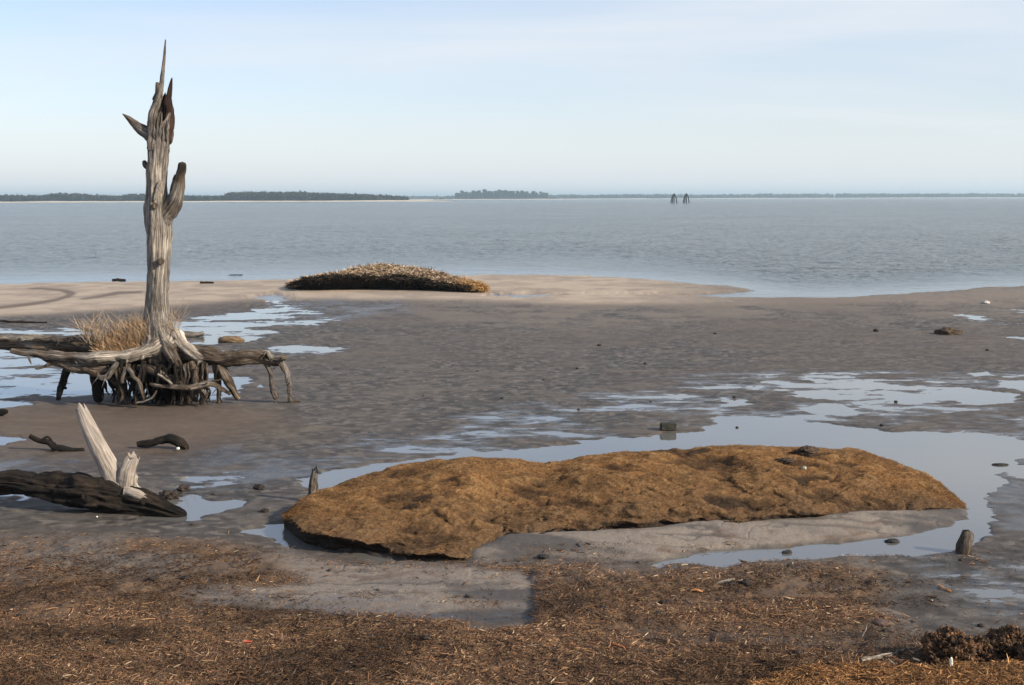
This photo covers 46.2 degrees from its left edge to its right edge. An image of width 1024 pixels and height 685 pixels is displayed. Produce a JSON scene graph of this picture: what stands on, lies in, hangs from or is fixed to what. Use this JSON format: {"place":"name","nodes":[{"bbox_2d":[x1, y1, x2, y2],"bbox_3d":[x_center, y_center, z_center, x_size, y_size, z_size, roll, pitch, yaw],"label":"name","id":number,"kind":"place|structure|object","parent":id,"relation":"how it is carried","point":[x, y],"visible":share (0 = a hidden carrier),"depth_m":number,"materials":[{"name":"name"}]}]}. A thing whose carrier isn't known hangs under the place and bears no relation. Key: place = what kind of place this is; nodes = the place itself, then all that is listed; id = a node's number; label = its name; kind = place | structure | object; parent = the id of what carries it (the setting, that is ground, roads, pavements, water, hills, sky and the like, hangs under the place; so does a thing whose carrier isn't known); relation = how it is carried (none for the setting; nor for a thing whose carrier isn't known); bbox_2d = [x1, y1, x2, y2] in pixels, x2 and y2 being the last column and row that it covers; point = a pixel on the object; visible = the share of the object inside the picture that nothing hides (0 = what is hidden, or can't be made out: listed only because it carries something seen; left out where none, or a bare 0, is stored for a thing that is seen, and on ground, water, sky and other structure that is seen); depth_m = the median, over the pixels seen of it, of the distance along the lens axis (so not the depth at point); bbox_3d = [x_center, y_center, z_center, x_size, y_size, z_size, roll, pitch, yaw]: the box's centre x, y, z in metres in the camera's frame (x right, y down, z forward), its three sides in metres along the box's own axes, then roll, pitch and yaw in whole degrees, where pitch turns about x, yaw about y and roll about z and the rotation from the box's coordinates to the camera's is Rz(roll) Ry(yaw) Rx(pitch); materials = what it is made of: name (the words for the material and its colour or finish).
{"place":"outdoors","nodes":[
{"label":"outdoors","id":0,"kind":"place"},
{"bbox_2d":[0,200,446,202],"bbox_3d":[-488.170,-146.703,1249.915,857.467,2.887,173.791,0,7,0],"label":"shore","id":1,"kind":"structure","parent":0,"point":[228,201],"depth_m":1181.11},
{"bbox_2d":[0,190,408,201],"bbox_3d":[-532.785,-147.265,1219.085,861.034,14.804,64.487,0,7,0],"label":"distant wood","id":2,"kind":"object","parent":1,"relation":"on","point":[268,196],"visible":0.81,"depth_m":1195.73,"materials":[{"name":"green plant"}]},
{"bbox_2d":[414,199,562,199],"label":"shore","id":3,"kind":"structure","parent":0,"point":[487,199],"depth_m":2344.91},
{"bbox_2d":[458,190,464,198],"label":"pine tree","id":4,"kind":"object","parent":3,"relation":"on","point":[462,194],"visible":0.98,"depth_m":2371.39,"materials":[{"name":"plant"}]},
{"bbox_2d":[471,190,475,198],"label":"pine tree","id":5,"kind":"object","parent":3,"relation":"on","point":[473,194],"visible":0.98,"depth_m":2371.84,"materials":[{"name":"green plant"}]},
{"bbox_2d":[476,190,480,198],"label":"pine tree","id":6,"kind":"object","parent":3,"relation":"on","point":[478,194],"visible":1,"depth_m":2395.61,"materials":[{"name":"green plant"}]},
{"bbox_2d":[480,189,486,198],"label":"pine tree","id":7,"kind":"object","parent":3,"relation":"on","point":[482,194],"visible":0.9,"depth_m":2393.56,"materials":[{"name":"green plant"}]},
{"bbox_2d":[483,190,488,198],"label":"pine tree","id":8,"kind":"object","parent":3,"relation":"on","point":[486,194],"visible":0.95,"depth_m":2373.79,"materials":[{"name":"plant"}]},
{"bbox_2d":[497,189,502,198],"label":"pine tree","id":9,"kind":"object","parent":3,"relation":"on","point":[500,192],"visible":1,"depth_m":2360.29,"materials":[{"name":"plant"}]},
{"bbox_2d":[503,190,508,198],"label":"pine tree","id":10,"kind":"object","parent":3,"relation":"on","point":[505,193],"visible":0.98,"depth_m":2367.03,"materials":[{"name":"green plant"}]},
{"bbox_2d":[514,191,519,198],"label":"pine tree","id":11,"kind":"object","parent":3,"relation":"on","point":[517,194],"visible":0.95,"depth_m":2370.03,"materials":[{"name":"green plant"}]},
{"bbox_2d":[520,190,524,198],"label":"pine tree","id":12,"kind":"object","parent":3,"relation":"on","point":[522,194],"visible":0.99,"depth_m":2371.27,"materials":[{"name":"green plant"}]},
{"bbox_2d":[0,274,1023,684],"bbox_3d":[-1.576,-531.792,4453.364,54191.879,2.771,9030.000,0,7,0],"label":"ground","id":13,"kind":"structure","parent":0,"point":[400,368],"depth_m":15.94,"materials":[{"name":"sand"}]},
{"bbox_2d":[0,409,7,415],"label":"driftwood log","id":14,"kind":"object","parent":13,"relation":"on","point":[3,412],"visible":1,"depth_m":16.59,"materials":[{"name":"grey wood"}]},
{"bbox_2d":[0,320,46,322],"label":"driftwood pole","id":15,"kind":"object","parent":13,"relation":"on","point":[17,321],"visible":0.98,"depth_m":29.14,"materials":[{"name":"brown wood"}]},
{"bbox_2d":[28,434,84,451],"bbox_3d":[-5.426,1.229,14.300,0.662,0.286,0.102,0,7,0],"label":"driftwood branch","id":16,"kind":"object","parent":13,"relation":"on","point":[52,444],"visible":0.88,"depth_m":14.28,"materials":[{"name":"wood"}]},
{"bbox_2d":[0,403,186,517],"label":"driftwood log","id":17,"kind":"object","parent":13,"relation":"on","point":[115,488],"visible":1,"depth_m":11.42,"materials":[{"name":"brown wood"}]},
{"bbox_2d":[105,639,115,643],"bbox_3d":[-2.639,1.970,7.887,0.075,0.034,0.061,0,7,0],"label":"mud clod","id":18,"kind":"object","parent":13,"relation":"on","point":[110,641],"visible":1,"depth_m":7.87,"materials":[{"name":"soil"}]},
{"bbox_2d":[112,278,125,280],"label":"driftwood piece","id":19,"kind":"object","parent":13,"relation":"on","point":[117,279],"visible":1,"depth_m":44.33,"materials":[{"name":"black wood"}]},
{"bbox_2d":[0,39,300,405],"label":"dead tree","id":20,"kind":"object","parent":13,"relation":"on","point":[160,364],"visible":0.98,"depth_m":17.34,"materials":[{"name":"grey wood"}]},
{"bbox_2d":[61,294,190,351],"bbox_3d":[-5.564,-0.225,17.591,1.883,0.991,1.186,3,7,23],"label":"dry grass clump","id":21,"kind":"object","parent":20,"relation":"on","point":[130,336],"visible":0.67,"depth_m":17.48,"materials":[{"name":"plant"}]},
{"bbox_2d":[147,576,158,581],"bbox_3d":[-2.796,1.839,9.337,0.082,0.050,0.070,2,7,15],"label":"mud clod","id":22,"kind":"object","parent":13,"relation":"on","point":[153,578],"visible":1,"depth_m":9.32,"materials":[{"name":"brown soil"}]},
{"bbox_2d":[136,434,188,449],"bbox_3d":[-4.201,1.215,14.427,0.626,0.235,0.125,0,7,0],"label":"driftwood branch","id":23,"kind":"object","parent":13,"relation":"on","point":[177,441],"visible":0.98,"depth_m":14.40,"materials":[{"name":"wood"}]},
{"bbox_2d":[159,490,182,499],"bbox_3d":[-3.456,1.545,12.140,0.220,0.106,0.207,-4,8,-32],"label":"seaweed clump","id":24,"kind":"object","parent":13,"relation":"on","point":[168,494],"visible":0.94,"depth_m":12.10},
{"bbox_2d":[176,484,189,490],"bbox_3d":[-3.399,1.511,12.416,0.140,0.081,0.138,0,7,0],"label":"seaweed clump","id":25,"kind":"object","parent":13,"relation":"on","point":[182,487],"visible":1,"depth_m":12.40,"materials":[{"name":"brown plant"}]},
{"bbox_2d":[180,575,190,579],"bbox_3d":[-2.568,1.848,9.427,0.087,0.040,0.068,0,7,0],"label":"mud clod","id":26,"kind":"object","parent":13,"relation":"on","point":[186,577],"visible":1,"depth_m":9.41,"materials":[{"name":"soil"}]},
{"bbox_2d":[183,331,204,336],"bbox_3d":[-6.981,-0.178,26.266,0.504,0.157,0.139,0,7,0],"label":"driftwood log","id":27,"kind":"object","parent":13,"relation":"on","point":[193,334],"visible":0.84,"depth_m":26.21,"materials":[{"name":"beige wood"}]},
{"bbox_2d":[200,281,213,283],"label":"driftwood piece","id":28,"kind":"object","parent":13,"relation":"on","point":[206,282],"visible":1,"depth_m":41.99,"materials":[{"name":"brown wood"}]},
{"bbox_2d":[253,484,264,489],"bbox_3d":[-2.617,1.501,12.427,0.129,0.075,0.088,3,8,25],"label":"mud lump","id":29,"kind":"object","parent":13,"relation":"on","point":[258,487],"visible":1,"depth_m":12.40,"materials":[{"name":"grey soil"}]},
{"bbox_2d":[259,508,268,512],"bbox_3d":[-2.374,1.615,11.504,0.090,0.056,0.069,0,7,0],"label":"mud lump","id":30,"kind":"object","parent":13,"relation":"on","point":[264,510],"visible":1,"depth_m":11.48,"materials":[{"name":"soil"}]},
{"bbox_2d":[307,465,317,495],"bbox_3d":[-1.978,1.407,11.822,0.147,0.413,0.102,-1,7,-10],"label":"upright stump","id":31,"kind":"object","parent":13,"relation":"on","point":[313,485],"visible":0.66,"depth_m":11.80,"materials":[{"name":"grey wood"}]},
{"bbox_2d":[283,262,490,292],"bbox_3d":[-4.127,-2.157,39.858,6.994,1.084,5.118,0,7,0],"label":"reed mat","id":32,"kind":"object","parent":13,"relation":"on","point":[386,276],"visible":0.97,"depth_m":38.69,"materials":[{"name":"plant"}]},
{"bbox_2d":[421,635,430,639],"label":"mud clod","id":33,"kind":"object","parent":13,"relation":"on","point":[423,637],"visible":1,"depth_m":7.89,"materials":[{"name":"grey soil"}]},
{"bbox_2d":[0,531,1023,684],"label":"wrack debris","id":34,"kind":"object","parent":13,"relation":"on","point":[828,666],"visible":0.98,"depth_m":7.92,"materials":[{"name":"plant"}]},
{"bbox_2d":[911,657,924,662],"bbox_3d":[2.562,2.000,7.498,0.138,0.074,0.022,0,7,0],"label":"driftwood stick","id":35,"kind":"object","parent":34,"relation":"on","point":[915,659],"visible":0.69,"depth_m":7.49,"materials":[{"name":"grey wood"}]},
{"bbox_2d":[537,554,548,557],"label":"mud lump","id":36,"kind":"object","parent":13,"relation":"on","point":[543,555],"visible":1,"depth_m":9.94,"materials":[{"name":"soil"}]},
{"bbox_2d":[281,444,966,560],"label":"peat bank","id":37,"kind":"structure","parent":13,"relation":"on","point":[456,508],"depth_m":11.21,"materials":[{"name":"soil"}]},
{"bbox_2d":[774,458,796,463],"bbox_3d":[2.724,1.184,12.010,0.253,0.064,0.133,1,7,11],"label":"peat lump","id":38,"kind":"object","parent":37,"relation":"on","point":[786,460],"visible":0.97,"depth_m":11.98,"materials":[{"name":"brown soil"}]},
{"bbox_2d":[795,445,819,455],"bbox_3d":[3.027,1.109,12.277,0.253,0.107,0.167,0,7,0],"label":"peat lump","id":39,"kind":"object","parent":37,"relation":"on","point":[806,450],"visible":1,"depth_m":12.23,"materials":[{"name":"brown soil"}]},
{"bbox_2d":[657,599,673,604],"bbox_3d":[1.109,1.884,8.685,0.124,0.046,0.074,0,7,0],"label":"mud lump","id":40,"kind":"object","parent":13,"relation":"on","point":[668,601],"visible":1,"depth_m":8.67,"materials":[{"name":"soil"}]},
{"bbox_2d":[716,578,734,583],"bbox_3d":[1.640,1.832,9.220,0.146,0.046,0.026,0,7,0],"label":"driftwood stick","id":41,"kind":"object","parent":13,"relation":"on","point":[723,581],"visible":1,"depth_m":9.21,"materials":[{"name":"beige wood"}]},
{"bbox_2d":[739,579,749,586],"bbox_3d":[1.783,1.846,9.197,0.091,0.069,0.066,0,7,0],"label":"mud lump","id":42,"kind":"object","parent":13,"relation":"on","point":[746,582],"visible":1,"depth_m":9.18,"materials":[{"name":"grey soil"}]},
{"bbox_2d":[789,649,803,654],"bbox_3d":[1.798,1.963,7.564,0.109,0.056,0.066,0,7,0],"label":"mud lump","id":43,"kind":"object","parent":13,"relation":"on","point":[796,652],"visible":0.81,"depth_m":7.55,"materials":[{"name":"grey soil"}]},
{"bbox_2d":[871,618,888,626],"bbox_3d":[2.530,1.927,8.258,0.118,0.048,0.088,0,7,0],"label":"stone","id":44,"kind":"object","parent":13,"relation":"on","point":[882,622],"visible":1,"depth_m":8.23,"materials":[{"name":"beige stone"}]},
{"bbox_2d":[859,648,905,660],"bbox_3d":[2.378,1.983,7.624,0.453,0.042,0.057,-4,8,-32],"label":"driftwood stick","id":45,"kind":"object","parent":13,"relation":"on","point":[880,656],"visible":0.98,"depth_m":7.58,"materials":[{"name":"grey wood"}]},
{"bbox_2d":[938,584,950,591],"bbox_3d":[3.311,1.884,9.221,0.039,0.025,0.184,-1,7,-10],"label":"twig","id":46,"kind":"object","parent":13,"relation":"on","point":[943,588],"visible":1,"depth_m":9.19,"materials":[{"name":"wood"}]},
{"bbox_2d":[934,327,962,334],"bbox_3d":[9.557,-0.227,26.277,0.576,0.220,0.554,0,7,0],"label":"peat tussock","id":47,"kind":"object","parent":13,"relation":"on","point":[948,331],"visible":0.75,"depth_m":26.13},
{"bbox_2d":[919,625,981,665],"bbox_3d":[2.743,1.962,7.541,0.384,0.358,0.290,0,7,0],"label":"peat clod","id":48,"kind":"object","parent":13,"relation":"on","point":[942,643],"visible":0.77,"depth_m":7.47,"materials":[{"name":"brown soil"}]},
{"bbox_2d":[949,657,952,665],"bbox_3d":[2.644,1.923,7.228,0.025,0.059,0.020,0,7,0],"label":"shell","id":49,"kind":"object","parent":13,"relation":"on","point":[951,661],"visible":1,"depth_m":7.22},
{"bbox_2d":[955,530,973,554],"bbox_3d":[3.827,1.724,10.146,0.138,0.296,0.128,0,7,0],"label":"upright stump","id":50,"kind":"object","parent":13,"relation":"on","point":[964,544],"visible":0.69,"depth_m":10.10,"materials":[{"name":"grey wood"}]},
{"bbox_2d":[968,635,993,663],"bbox_3d":[2.945,1.997,7.595,0.346,0.306,0.253,0,7,0],"label":"peat clod","id":51,"kind":"object","parent":13,"relation":"on","point":[982,655],"visible":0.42,"depth_m":7.52,"materials":[{"name":"brown soil"}]},
{"bbox_2d":[984,623,1023,661],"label":"peat clod","id":52,"kind":"object","parent":13,"relation":"on","point":[1008,638],"visible":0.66,"depth_m":7.52,"materials":[{"name":"brown soil"}]},
{"bbox_2d":[1014,647,1023,661],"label":"peat clod","id":53,"kind":"object","parent":13,"relation":"on","point":[1021,653],"visible":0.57,"depth_m":7.38,"materials":[{"name":"brown soil"}]},
{"bbox_2d":[0,198,1023,300],"bbox_3d":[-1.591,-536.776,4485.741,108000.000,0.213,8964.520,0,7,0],"label":"bay water","id":54,"kind":"structure","parent":0,"point":[819,247],"depth_m":83.51,"materials":[{"name":"liquid"}]},
{"bbox_2d":[670,193,676,202],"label":"mooring piles","id":55,"kind":"object","parent":54,"relation":"in","point":[674,195],"visible":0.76,"depth_m":635.29,"materials":[{"name":"brown wood"}]},
{"bbox_2d":[683,193,689,202],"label":"mooring piles","id":56,"kind":"object","parent":54,"relation":"in","point":[685,197],"visible":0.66,"depth_m":635.24,"materials":[{"name":"wood"}]},
{"bbox_2d":[0,301,1023,601],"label":"tide pool water","id":57,"kind":"structure","parent":0,"point":[962,467],"depth_m":14.82,"materials":[{"name":"grey liquid"}]},
{"bbox_2d":[218,336,244,342],"bbox_3d":[-5.928,-0.047,25.343,0.578,0.192,0.392,0,7,0],"label":"rock","id":58,"kind":"object","parent":57,"relation":"in","point":[230,339],"visible":0.73,"depth_m":25.19,"materials":[{"name":"beige stone"}]},
{"bbox_2d":[782,550,791,553],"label":"mud lump","id":59,"kind":"object","parent":57,"relation":"on","point":[787,551],"visible":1,"depth_m":10.18,"materials":[{"name":"grey soil"}]},
{"bbox_2d":[884,538,898,542],"bbox_3d":[3.332,1.739,10.505,0.138,0.038,0.086,0,7,0],"label":"mud lump","id":60,"kind":"object","parent":57,"relation":"on","point":[892,540],"visible":1,"depth_m":10.49,"materials":[{"name":"soil"}]},
{"bbox_2d":[992,463,1008,465],"bbox_3d":[5.499,1.373,13.513,0.198,0.028,0.082,0,7,0],"label":"stone","id":61,"kind":"object","parent":57,"relation":"on","point":[1000,464],"visible":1,"depth_m":13.49,"materials":[{"name":"grey stone"}]},
{"bbox_2d":[0,0,1023,197],"label":"sky","id":62,"kind":"structure","parent":0,"point":[441,98],"materials":[{"name":"blue"}]},
{"bbox_2d":[660,422,676,430],"bbox_3d":[2.020,1.083,15.530,0.213,0.100,0.140,0,7,0],"label":"wooden block","id":63,"kind":"object","parent":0,"point":[667,426],"depth_m":15.47,"materials":[{"name":"grey wood"}]},
{"bbox_2d":[409,197,1023,199],"bbox_3d":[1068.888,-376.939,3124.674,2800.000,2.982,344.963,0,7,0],"label":"shore","id":64,"kind":"structure","parent":0,"point":[775,198],"depth_m":2977.95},
{"bbox_2d":[405,192,1023,198],"bbox_3d":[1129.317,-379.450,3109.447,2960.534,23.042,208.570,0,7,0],"label":"distant wood","id":65,"kind":"object","parent":64,"relation":"on","point":[802,195],"visible":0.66,"depth_m":3033.58,"materials":[{"name":"green plant"}]}
]}

